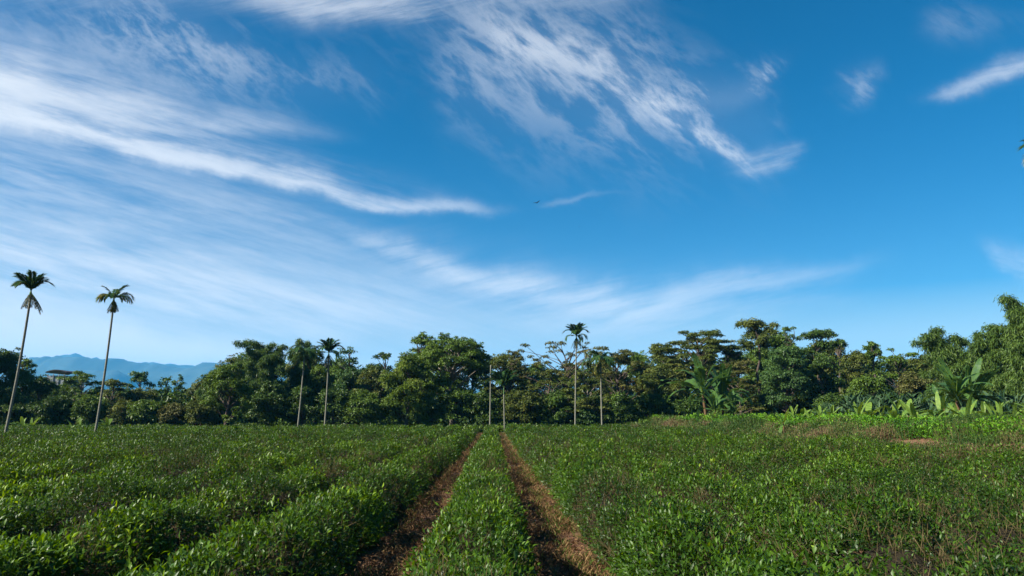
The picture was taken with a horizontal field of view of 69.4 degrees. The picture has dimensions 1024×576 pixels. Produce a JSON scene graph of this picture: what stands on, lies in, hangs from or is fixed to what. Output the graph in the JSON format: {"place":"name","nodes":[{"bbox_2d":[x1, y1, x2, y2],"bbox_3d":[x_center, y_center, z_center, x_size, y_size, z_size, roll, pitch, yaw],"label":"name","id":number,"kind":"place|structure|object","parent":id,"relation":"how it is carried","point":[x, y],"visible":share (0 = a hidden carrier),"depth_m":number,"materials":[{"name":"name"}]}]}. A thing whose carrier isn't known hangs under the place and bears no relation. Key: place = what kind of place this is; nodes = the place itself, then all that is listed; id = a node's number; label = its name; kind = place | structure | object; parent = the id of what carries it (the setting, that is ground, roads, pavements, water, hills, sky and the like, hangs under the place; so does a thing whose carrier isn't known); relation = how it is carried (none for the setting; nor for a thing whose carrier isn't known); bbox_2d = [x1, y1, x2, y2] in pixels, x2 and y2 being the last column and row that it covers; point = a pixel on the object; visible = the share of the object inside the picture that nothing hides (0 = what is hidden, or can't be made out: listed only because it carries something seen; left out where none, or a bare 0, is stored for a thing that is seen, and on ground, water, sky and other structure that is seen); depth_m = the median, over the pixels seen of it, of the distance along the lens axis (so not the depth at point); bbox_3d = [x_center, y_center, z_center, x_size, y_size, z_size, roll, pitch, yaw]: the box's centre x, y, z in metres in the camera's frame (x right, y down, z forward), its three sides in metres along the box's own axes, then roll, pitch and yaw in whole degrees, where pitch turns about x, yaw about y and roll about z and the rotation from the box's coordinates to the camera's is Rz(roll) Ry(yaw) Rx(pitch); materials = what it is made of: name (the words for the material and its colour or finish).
{"place":"outdoors","nodes":[
{"label":"outdoors","id":0,"kind":"place"},
{"bbox_2d":[0,356,634,396],"bbox_3d":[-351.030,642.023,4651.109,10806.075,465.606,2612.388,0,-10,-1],"label":"mountains","id":1,"kind":"structure","parent":0,"point":[119,369],"depth_m":4633.33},
{"bbox_2d":[0,0,1023,388],"label":"sky","id":2,"kind":"structure","parent":0,"point":[368,176],"materials":[{"name":"blue"}]},
{"bbox_2d":[40,424,1023,575],"bbox_3d":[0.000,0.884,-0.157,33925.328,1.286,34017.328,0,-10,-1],"label":"ground","id":3,"kind":"structure","parent":0,"point":[922,440],"depth_m":9.85,"materials":[{"name":"plant"}]},
{"bbox_2d":[0,390,33,424],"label":"shrub","id":4,"kind":"object","parent":3,"relation":"on","point":[20,407],"visible":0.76,"depth_m":73.50,"materials":[{"name":"green plant"}]},
{"bbox_2d":[0,347,39,413],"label":"tree","id":5,"kind":"object","parent":3,"relation":"on","point":[9,360],"visible":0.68,"depth_m":76.45,"materials":[{"name":"green plant"}]},
{"bbox_2d":[4,269,55,435],"bbox_3d":[-29.224,4.117,44.341,2.394,10.341,2.109,8,-13,-37],"label":"areca palm","id":6,"kind":"object","parent":3,"relation":"on","point":[34,279],"visible":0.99,"depth_m":44.64,"materials":[{"name":"green plant"}]},
{"bbox_2d":[17,374,62,424],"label":"tree","id":7,"kind":"object","parent":3,"relation":"on","point":[45,386],"visible":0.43,"depth_m":81.62,"materials":[{"name":"green plant"}]},
{"bbox_2d":[23,395,79,425],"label":"shrub","id":8,"kind":"object","parent":3,"relation":"on","point":[49,410],"visible":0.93,"depth_m":73.30,"materials":[{"name":"green plant"}]},
{"bbox_2d":[50,370,106,419],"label":"tree","id":9,"kind":"object","parent":3,"relation":"on","point":[80,378],"visible":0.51,"depth_m":89.13,"materials":[{"name":"green plant"}]},
{"bbox_2d":[66,394,112,425],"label":"shrub","id":10,"kind":"object","parent":3,"relation":"on","point":[87,405],"visible":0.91,"depth_m":73.69,"materials":[{"name":"green plant"}]},
{"bbox_2d":[94,284,134,431],"bbox_3d":[-25.819,4.750,47.376,2.263,10.143,2.202,9,-14,-41],"label":"areca palm","id":11,"kind":"object","parent":3,"relation":"on","point":[114,295],"visible":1,"depth_m":47.71,"materials":[{"name":"green plant"}]},
{"bbox_2d":[97,378,131,424],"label":"tree","id":12,"kind":"object","parent":3,"relation":"on","point":[113,384],"visible":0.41,"depth_m":85.97,"materials":[{"name":"green plant"}]},
{"bbox_2d":[100,398,138,426],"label":"shrub","id":13,"kind":"object","parent":3,"relation":"on","point":[121,407],"visible":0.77,"depth_m":73.75,"materials":[{"name":"green plant"}]},
{"bbox_2d":[0,423,262,443],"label":"tea hedge","id":14,"kind":"object","parent":3,"relation":"on","point":[56,433],"visible":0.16,"depth_m":42.31,"materials":[{"name":"green plant"}]},
{"bbox_2d":[113,387,160,424],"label":"tree","id":15,"kind":"object","parent":3,"relation":"on","point":[138,394],"visible":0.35,"depth_m":87.23,"materials":[{"name":"green plant"}]},
{"bbox_2d":[1,423,274,444],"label":"tea hedge","id":16,"kind":"object","parent":3,"relation":"on","point":[78,433],"visible":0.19,"depth_m":41.21,"materials":[{"name":"green plant"}]},
{"bbox_2d":[0,424,284,445],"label":"tea hedge","id":17,"kind":"object","parent":3,"relation":"on","point":[76,435],"visible":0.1,"depth_m":39.46,"materials":[{"name":"green plant"}]},
{"bbox_2d":[125,399,166,424],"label":"shrub","id":18,"kind":"object","parent":3,"relation":"on","point":[149,409],"visible":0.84,"depth_m":73.45,"materials":[{"name":"green plant"}]},
{"bbox_2d":[0,424,306,448],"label":"tea hedge","id":19,"kind":"object","parent":3,"relation":"on","point":[76,438],"visible":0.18,"depth_m":37.46,"materials":[{"name":"green plant"}]},
{"bbox_2d":[0,423,323,459],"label":"tea hedge","id":20,"kind":"object","parent":3,"relation":"on","point":[107,437],"visible":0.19,"depth_m":35.87,"materials":[{"name":"green plant"}]},
{"bbox_2d":[0,424,340,462],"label":"tea hedge","id":21,"kind":"object","parent":3,"relation":"on","point":[49,443],"visible":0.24,"depth_m":32.53,"materials":[{"name":"green plant"}]},
{"bbox_2d":[151,401,192,425],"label":"shrub","id":22,"kind":"object","parent":3,"relation":"on","point":[172,414],"visible":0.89,"depth_m":73.91,"materials":[{"name":"green plant"}]},
{"bbox_2d":[0,424,358,464],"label":"tea hedge","id":23,"kind":"object","parent":3,"relation":"on","point":[267,432],"visible":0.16,"depth_m":29.31,"materials":[{"name":"green plant"}]},
{"bbox_2d":[0,423,376,472],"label":"tea hedge","id":24,"kind":"object","parent":3,"relation":"on","point":[47,452],"visible":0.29,"depth_m":25.42,"materials":[{"name":"green plant"}]},
{"bbox_2d":[0,424,391,485],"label":"tea hedge","id":25,"kind":"object","parent":3,"relation":"on","point":[104,454],"visible":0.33,"depth_m":20.29,"materials":[{"name":"green plant"}]},
{"bbox_2d":[176,397,219,426],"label":"shrub","id":26,"kind":"object","parent":3,"relation":"on","point":[202,413],"visible":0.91,"depth_m":73.91,"materials":[{"name":"green plant"}]},
{"bbox_2d":[0,424,408,498],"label":"tea hedge","id":27,"kind":"object","parent":3,"relation":"on","point":[55,469],"visible":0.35,"depth_m":16.98,"materials":[{"name":"green plant"}]},
{"bbox_2d":[0,424,426,531],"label":"tea hedge","id":28,"kind":"object","parent":3,"relation":"on","point":[44,487],"visible":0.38,"depth_m":14.53,"materials":[{"name":"green plant"}]},
{"bbox_2d":[194,365,239,425],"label":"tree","id":29,"kind":"object","parent":3,"relation":"on","point":[200,393],"visible":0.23,"depth_m":77.59,"materials":[{"name":"green plant"}]},
{"bbox_2d":[0,424,443,562],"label":"tea hedge","id":30,"kind":"object","parent":3,"relation":"on","point":[25,510],"visible":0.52,"depth_m":10.29,"materials":[{"name":"green plant"}]},
{"bbox_2d":[200,363,254,424],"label":"tree","id":31,"kind":"object","parent":3,"relation":"on","point":[233,384],"visible":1,"depth_m":70.34,"materials":[{"name":"green plant"}]},
{"bbox_2d":[0,423,461,575],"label":"tea hedge","id":32,"kind":"object","parent":3,"relation":"on","point":[33,555],"visible":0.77,"depth_m":7.38,"materials":[{"name":"green plant"}]},
{"bbox_2d":[231,338,289,424],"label":"tree","id":33,"kind":"object","parent":3,"relation":"on","point":[261,369],"visible":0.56,"depth_m":80.89,"materials":[{"name":"green plant"}]},
{"bbox_2d":[245,379,290,425],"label":"shrub","id":34,"kind":"object","parent":3,"relation":"on","point":[262,399],"visible":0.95,"depth_m":74.19,"materials":[{"name":"green plant"}]},
{"bbox_2d":[103,424,478,575],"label":"tea hedge","id":35,"kind":"object","parent":3,"relation":"on","point":[367,502],"visible":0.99,"depth_m":7.14,"materials":[{"name":"green plant"}]},
{"bbox_2d":[281,385,319,424],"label":"shrub","id":36,"kind":"object","parent":3,"relation":"on","point":[308,407],"visible":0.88,"depth_m":74.31,"materials":[{"name":"green plant"}]},
{"bbox_2d":[283,338,321,424],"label":"bamboo clump","id":37,"kind":"object","parent":3,"relation":"on","point":[294,373],"visible":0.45,"depth_m":83.22,"materials":[{"name":"green plant"}]},
{"bbox_2d":[284,344,323,424],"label":"areca palm","id":38,"kind":"object","parent":3,"relation":"on","point":[306,350],"visible":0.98,"depth_m":70.23,"materials":[{"name":"green plant"}]},
{"bbox_2d":[310,362,334,424],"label":"tree","id":39,"kind":"object","parent":3,"relation":"on","point":[319,374],"visible":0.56,"depth_m":86.23,"materials":[{"name":"green plant"}]},
{"bbox_2d":[315,338,344,423],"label":"areca palm","id":40,"kind":"object","parent":3,"relation":"on","point":[328,345],"visible":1,"depth_m":70.29,"materials":[{"name":"green plant"}]},
{"bbox_2d":[313,386,350,425],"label":"shrub","id":41,"kind":"object","parent":3,"relation":"on","point":[336,404],"visible":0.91,"depth_m":74.58,"materials":[{"name":"green plant"}]},
{"bbox_2d":[0,414,664,432],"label":"undergrowth","id":42,"kind":"object","parent":3,"relation":"on","point":[501,427],"visible":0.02,"depth_m":73.10,"materials":[{"name":"green plant"}]},
{"bbox_2d":[329,346,368,423],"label":"tree","id":43,"kind":"object","parent":3,"relation":"on","point":[350,374],"visible":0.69,"depth_m":82.76,"materials":[{"name":"green plant"}]},
{"bbox_2d":[340,389,382,425],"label":"shrub","id":44,"kind":"object","parent":3,"relation":"on","point":[367,401],"visible":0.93,"depth_m":74.22,"materials":[{"name":"green plant"}]},
{"bbox_2d":[350,365,386,417],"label":"tree","id":45,"kind":"object","parent":3,"relation":"on","point":[368,375],"visible":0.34,"depth_m":80.78,"materials":[{"name":"green plant"}]},
{"bbox_2d":[372,394,403,424],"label":"shrub","id":46,"kind":"object","parent":3,"relation":"on","point":[391,416],"visible":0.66,"depth_m":74.23,"materials":[{"name":"green plant"}]},
{"bbox_2d":[378,351,436,424],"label":"tree","id":47,"kind":"object","parent":3,"relation":"on","point":[411,365],"visible":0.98,"depth_m":74.47,"materials":[{"name":"green plant"}]},
{"bbox_2d":[401,390,444,425],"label":"shrub","id":48,"kind":"object","parent":3,"relation":"on","point":[428,415],"visible":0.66,"depth_m":74.27,"materials":[{"name":"green plant"}]},
{"bbox_2d":[0,379,894,426],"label":"forest understory","id":49,"kind":"object","parent":3,"relation":"on","point":[167,397],"visible":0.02,"depth_m":92.59,"materials":[{"name":"green plant"}]},
{"bbox_2d":[417,332,493,424],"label":"tree","id":50,"kind":"object","parent":3,"relation":"on","point":[472,357],"visible":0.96,"depth_m":78.28,"materials":[{"name":"green plant"}]},
{"bbox_2d":[434,386,476,424],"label":"shrub","id":51,"kind":"object","parent":3,"relation":"on","point":[447,405],"visible":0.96,"depth_m":74.63,"materials":[{"name":"green plant"}]},
{"bbox_2d":[399,423,541,575],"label":"tea hedge","id":52,"kind":"object","parent":3,"relation":"on","point":[479,529],"visible":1,"depth_m":6.59,"materials":[{"name":"green plant"}]},
{"bbox_2d":[342,435,610,575],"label":"fallen leaves","id":53,"kind":"object","parent":3,"relation":"on","point":[437,494],"visible":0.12,"depth_m":9.62,"materials":[{"name":"plant"}]},
{"bbox_2d":[465,388,500,426],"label":"shrub","id":54,"kind":"object","parent":3,"relation":"on","point":[481,402],"visible":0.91,"depth_m":74.71,"materials":[{"name":"green plant"}]},
{"bbox_2d":[485,368,521,428],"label":"areca palm","id":55,"kind":"object","parent":3,"relation":"on","point":[504,379],"visible":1,"depth_m":71.22,"materials":[{"name":"green plant"}]},
{"bbox_2d":[482,350,526,396],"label":"tree","id":56,"kind":"object","parent":3,"relation":"on","point":[502,357],"visible":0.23,"depth_m":106.39,"materials":[{"name":"green plant"}]},
{"bbox_2d":[481,350,536,424],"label":"tree","id":57,"kind":"object","parent":3,"relation":"on","point":[510,386],"visible":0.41,"depth_m":81.55,"materials":[{"name":"green plant"}]},
{"bbox_2d":[499,389,541,425],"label":"shrub","id":58,"kind":"object","parent":3,"relation":"on","point":[518,403],"visible":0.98,"depth_m":74.73,"materials":[{"name":"green plant"}]},
{"bbox_2d":[524,369,580,423],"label":"tree","id":59,"kind":"object","parent":3,"relation":"on","point":[542,386],"visible":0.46,"depth_m":78.39,"materials":[{"name":"green plant"}]},
{"bbox_2d":[535,390,572,425],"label":"shrub","id":60,"kind":"object","parent":3,"relation":"on","point":[557,400],"visible":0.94,"depth_m":75.01,"materials":[{"name":"green plant"}]},
{"bbox_2d":[517,341,610,424],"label":"tree","id":61,"kind":"object","parent":3,"relation":"on","point":[565,366],"visible":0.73,"depth_m":85.22,"materials":[{"name":"green plant"}]},
{"bbox_2d":[562,322,589,424],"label":"areca palm","id":62,"kind":"object","parent":3,"relation":"on","point":[578,329],"visible":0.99,"depth_m":73.23,"materials":[{"name":"green plant"}]},
{"bbox_2d":[565,371,612,424],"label":"tree","id":63,"kind":"object","parent":3,"relation":"on","point":[587,384],"visible":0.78,"depth_m":75.64,"materials":[{"name":"green plant"}]},
{"bbox_2d":[570,394,607,425],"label":"shrub","id":64,"kind":"object","parent":3,"relation":"on","point":[589,415],"visible":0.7,"depth_m":74.88,"materials":[{"name":"green plant"}]},
{"bbox_2d":[581,350,620,424],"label":"areca palm","id":65,"kind":"object","parent":3,"relation":"on","point":[609,360],"visible":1,"depth_m":72.80,"materials":[{"name":"green plant"}]},
{"bbox_2d":[588,346,650,423],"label":"tree","id":66,"kind":"object","parent":3,"relation":"on","point":[623,358],"visible":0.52,"depth_m":81.24,"materials":[{"name":"green plant"}]},
{"bbox_2d":[602,391,640,424],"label":"shrub","id":67,"kind":"object","parent":3,"relation":"on","point":[622,411],"visible":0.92,"depth_m":74.74,"materials":[{"name":"green plant"}]},
{"bbox_2d":[633,390,671,417],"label":"shrub","id":68,"kind":"object","parent":3,"relation":"on","point":[645,408],"visible":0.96,"depth_m":75.11,"materials":[{"name":"green plant"}]},
{"bbox_2d":[634,362,693,414],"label":"tree","id":69,"kind":"object","parent":3,"relation":"on","point":[652,377],"visible":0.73,"depth_m":77.15,"materials":[{"name":"green plant"}]},
{"bbox_2d":[648,342,695,415],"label":"tree","id":70,"kind":"object","parent":3,"relation":"on","point":[662,348],"visible":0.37,"depth_m":81.50,"materials":[{"name":"green plant"}]},
{"bbox_2d":[662,393,703,415],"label":"shrub","id":71,"kind":"object","parent":3,"relation":"on","point":[682,406],"visible":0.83,"depth_m":74.90,"materials":[{"name":"green plant"}]},
{"bbox_2d":[645,329,747,414],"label":"tree","id":72,"kind":"object","parent":3,"relation":"on","point":[710,348],"visible":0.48,"depth_m":83.61,"materials":[{"name":"green plant"}]},
{"bbox_2d":[658,352,744,413],"bbox_3d":[15.380,8.146,60.067,5.854,5.760,6.307,-8,-13,38],"label":"banana plant","id":73,"kind":"object","parent":3,"relation":"on","point":[700,373],"visible":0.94,"depth_m":59.84,"materials":[{"name":"green plant"}]},
{"bbox_2d":[688,363,752,415],"bbox_3d":[17.055,8.731,60.769,5.078,4.908,5.853,-4,-11,23],"label":"banana plant","id":74,"kind":"object","parent":3,"relation":"on","point":[722,387],"visible":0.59,"depth_m":60.56,"materials":[{"name":"green plant"}]},
{"bbox_2d":[704,339,756,412],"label":"tree","id":75,"kind":"object","parent":3,"relation":"on","point":[724,352],"visible":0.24,"depth_m":85.37,"materials":[{"name":"green plant"}]},
{"bbox_2d":[503,422,966,575],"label":"tea hedge","id":76,"kind":"object","parent":3,"relation":"on","point":[628,536],"visible":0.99,"depth_m":6.43,"materials":[{"name":"green plant"}]},
{"bbox_2d":[715,359,765,414],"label":"tree","id":77,"kind":"object","parent":3,"relation":"on","point":[738,369],"visible":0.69,"depth_m":73.34,"materials":[{"name":"green plant"}]},
{"bbox_2d":[734,317,779,393],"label":"tree","id":78,"kind":"object","parent":3,"relation":"on","point":[760,335],"visible":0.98,"depth_m":88.63,"materials":[{"name":"green plant"}]},
{"bbox_2d":[520,423,1023,575],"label":"tea hedge","id":79,"kind":"object","parent":3,"relation":"on","point":[772,532],"visible":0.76,"depth_m":6.77,"materials":[{"name":"green plant"}]},
{"bbox_2d":[742,334,817,413],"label":"tree","id":80,"kind":"object","parent":3,"relation":"on","point":[776,342],"visible":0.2,"depth_m":95.23,"materials":[{"name":"green plant"}]},
{"bbox_2d":[537,422,1023,575],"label":"tea hedge","id":81,"kind":"object","parent":3,"relation":"on","point":[823,493],"visible":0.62,"depth_m":8.82,"materials":[{"name":"green plant"}]},
{"bbox_2d":[757,342,817,412],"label":"tree","id":82,"kind":"object","parent":3,"relation":"on","point":[791,379],"visible":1,"depth_m":71.48,"materials":[{"name":"green plant"}]},
{"bbox_2d":[554,424,1023,533],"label":"tea hedge","id":83,"kind":"object","parent":3,"relation":"on","point":[855,469],"visible":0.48,"depth_m":13.01,"materials":[{"name":"green plant"}]},
{"bbox_2d":[573,423,1023,512],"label":"tea hedge","id":84,"kind":"object","parent":3,"relation":"on","point":[803,452],"visible":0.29,"depth_m":16.62,"materials":[{"name":"green plant"}]},
{"bbox_2d":[588,423,1023,494],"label":"tea hedge","id":85,"kind":"object","parent":3,"relation":"on","point":[876,450],"visible":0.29,"depth_m":16.82,"materials":[{"name":"green plant"}]},
{"bbox_2d":[604,423,1023,477],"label":"tea hedge","id":86,"kind":"object","parent":3,"relation":"on","point":[825,439],"visible":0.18,"depth_m":24.48,"materials":[{"name":"green plant"}]},
{"bbox_2d":[800,328,838,392],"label":"tree","id":87,"kind":"object","parent":3,"relation":"on","point":[816,333],"visible":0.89,"depth_m":88.71,"materials":[{"name":"green plant"}]},
{"bbox_2d":[622,422,1023,473],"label":"tea hedge","id":88,"kind":"object","parent":3,"relation":"on","point":[954,448],"visible":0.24,"depth_m":23.59,"materials":[{"name":"green plant"}]},
{"bbox_2d":[800,351,847,404],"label":"tree","id":89,"kind":"object","parent":3,"relation":"on","point":[821,361],"visible":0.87,"depth_m":73.73,"materials":[{"name":"green plant"}]},
{"bbox_2d":[624,410,1023,462],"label":"weeds","id":90,"kind":"object","parent":3,"relation":"on","point":[839,427],"visible":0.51,"depth_m":30.07,"materials":[{"name":"green plant"}]},
{"bbox_2d":[624,411,1023,443],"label":"ground cover","id":91,"kind":"object","parent":3,"relation":"on","point":[870,418],"visible":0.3,"depth_m":30.80,"materials":[{"name":"green plant"}]},
{"bbox_2d":[799,340,852,393],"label":"tree","id":92,"kind":"object","parent":3,"relation":"on","point":[831,352],"visible":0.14,"depth_m":94.86,"materials":[{"name":"green plant"}]},
{"bbox_2d":[835,349,876,396],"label":"tree","id":93,"kind":"object","parent":3,"relation":"on","point":[855,364],"visible":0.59,"depth_m":84.30,"materials":[{"name":"green plant"}]},
{"bbox_2d":[845,373,890,402],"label":"bush","id":94,"kind":"object","parent":3,"relation":"on","point":[868,384],"visible":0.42,"depth_m":68.58,"materials":[{"name":"green plant"}]},
{"bbox_2d":[872,348,922,396],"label":"tree","id":95,"kind":"object","parent":3,"relation":"on","point":[896,363],"visible":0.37,"depth_m":82.44,"materials":[{"name":"green plant"}]},
{"bbox_2d":[894,370,932,396],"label":"bush","id":96,"kind":"object","parent":3,"relation":"on","point":[913,383],"visible":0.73,"depth_m":69.74,"materials":[{"name":"green plant"}]},
{"bbox_2d":[837,389,1023,417],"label":"banana plants","id":97,"kind":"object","parent":3,"relation":"on","point":[878,400],"depth_m":52.88,"materials":[{"name":"plant"}]},
{"bbox_2d":[909,325,973,393],"bbox_3d":[36.819,7.278,62.734,5.148,8.377,5.438,-6,-12,32],"label":"tree","id":98,"kind":"object","parent":3,"relation":"on","point":[934,344],"visible":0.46,"depth_m":62.86,"materials":[{"name":"green plant"}]},
{"bbox_2d":[921,358,1003,413],"bbox_3d":[25.694,6.056,42.563,3.772,4.056,4.901,-3,-11,19],"label":"banana plant","id":99,"kind":"object","parent":3,"relation":"on","point":[953,384],"visible":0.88,"depth_m":42.09,"materials":[{"name":"green plant"}]},
{"bbox_2d":[924,357,1003,411],"bbox_3d":[26.632,6.145,43.323,4.108,4.154,4.022,0,-10,-1],"label":"banana plant","id":100,"kind":"object","parent":3,"relation":"on","point":[985,377],"visible":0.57,"depth_m":43.10,"materials":[{"name":"green plant"}]},
{"bbox_2d":[956,330,1011,399],"bbox_3d":[39.313,7.374,60.470,5.039,8.384,9.566,0,-10,-1],"label":"tree","id":101,"kind":"object","parent":3,"relation":"on","point":[989,351],"visible":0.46,"depth_m":59.83,"materials":[{"name":"green plant"}]},
{"bbox_2d":[979,292,1023,401],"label":"bamboo clump","id":102,"kind":"object","parent":3,"relation":"on","point":[1012,334],"visible":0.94,"depth_m":56.85,"materials":[{"name":"green plant"}]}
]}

